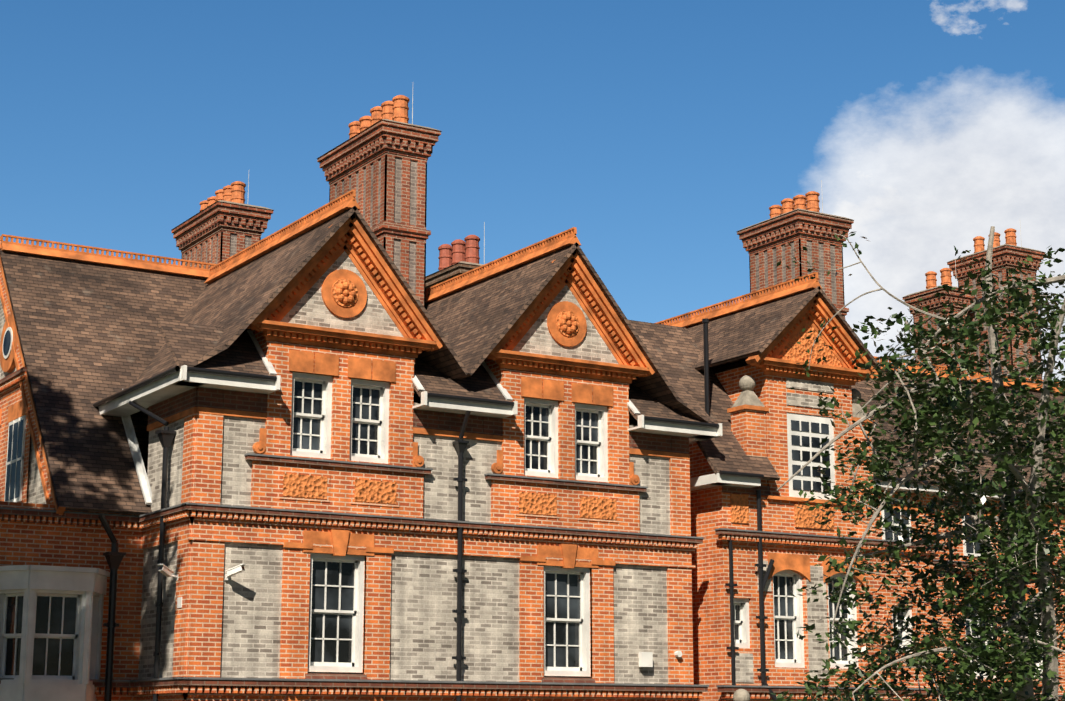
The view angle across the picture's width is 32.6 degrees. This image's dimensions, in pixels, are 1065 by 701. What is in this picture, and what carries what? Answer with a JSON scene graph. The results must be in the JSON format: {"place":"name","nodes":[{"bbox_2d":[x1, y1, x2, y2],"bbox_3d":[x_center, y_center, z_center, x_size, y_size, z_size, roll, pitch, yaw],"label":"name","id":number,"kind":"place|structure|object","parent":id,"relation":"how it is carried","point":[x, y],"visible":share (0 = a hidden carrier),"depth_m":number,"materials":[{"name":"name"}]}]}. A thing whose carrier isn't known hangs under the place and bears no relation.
{"place":"outdoors","nodes":[
{"label":"outdoors","id":0,"kind":"place"},
{"bbox_2d":[0,0,1064,386],"label":"sky","id":1,"kind":"structure","parent":0,"point":[658,131],"materials":[{"name":"blue"}]},
{"bbox_2d":[733,689,749,700],"bbox_3d":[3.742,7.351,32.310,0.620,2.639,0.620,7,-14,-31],"label":"globe lamp","id":2,"kind":"object","parent":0,"point":[741,694],"depth_m":32.44,"materials":[{"name":"white glass"}]},
{"bbox_2d":[765,226,1064,700],"bbox_3d":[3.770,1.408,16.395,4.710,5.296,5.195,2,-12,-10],"label":"tree","id":3,"kind":"object","parent":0,"point":[930,415],"depth_m":15.53,"materials":[{"name":"green plant"}]},
{"label":"ground","id":4,"kind":"structure","parent":0,"visible":0},
{"bbox_2d":[0,214,1064,700],"bbox_3d":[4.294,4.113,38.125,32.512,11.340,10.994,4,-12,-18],"label":"brick wall","id":5,"kind":"structure","parent":4,"relation":"on","point":[642,532],"depth_m":32.03,"materials":[{"name":"orange brick"}]},
{"bbox_2d":[157,564,681,666],"bbox_3d":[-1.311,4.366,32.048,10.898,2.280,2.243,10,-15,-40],"label":"security cameras","id":6,"kind":"object","parent":5,"relation":"attached to","point":[645,659],"visible":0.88,"depth_m":29.50,"materials":[{"name":"white paint"}]},
{"bbox_2d":[0,372,1042,700],"bbox_3d":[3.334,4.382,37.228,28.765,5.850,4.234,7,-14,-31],"label":"windows","id":7,"kind":"structure","parent":5,"relation":"attached to","point":[50,630],"depth_m":31.14,"materials":[{"name":"white paint"}]},
{"bbox_2d":[0,189,1064,514],"bbox_3d":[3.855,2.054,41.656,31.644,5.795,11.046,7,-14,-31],"label":"roofs","id":8,"kind":"structure","parent":5,"relation":"on","point":[94,327],"depth_m":34.49,"materials":[{"name":"tile"}]},
{"bbox_2d":[171,95,1045,383],"bbox_3d":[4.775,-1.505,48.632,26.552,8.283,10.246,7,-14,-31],"label":"chimneys","id":9,"kind":"object","parent":8,"relation":"on","point":[379,159],"visible":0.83,"depth_m":44.25,"materials":[{"name":"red brick"}]},
{"bbox_2d":[93,318,1064,700],"bbox_3d":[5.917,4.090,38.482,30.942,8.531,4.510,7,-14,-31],"label":"gutters and downpipes","id":10,"kind":"object","parent":5,"relation":"attached to","point":[153,390],"visible":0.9,"depth_m":31.75,"materials":[{"name":"black metal"}]}
]}

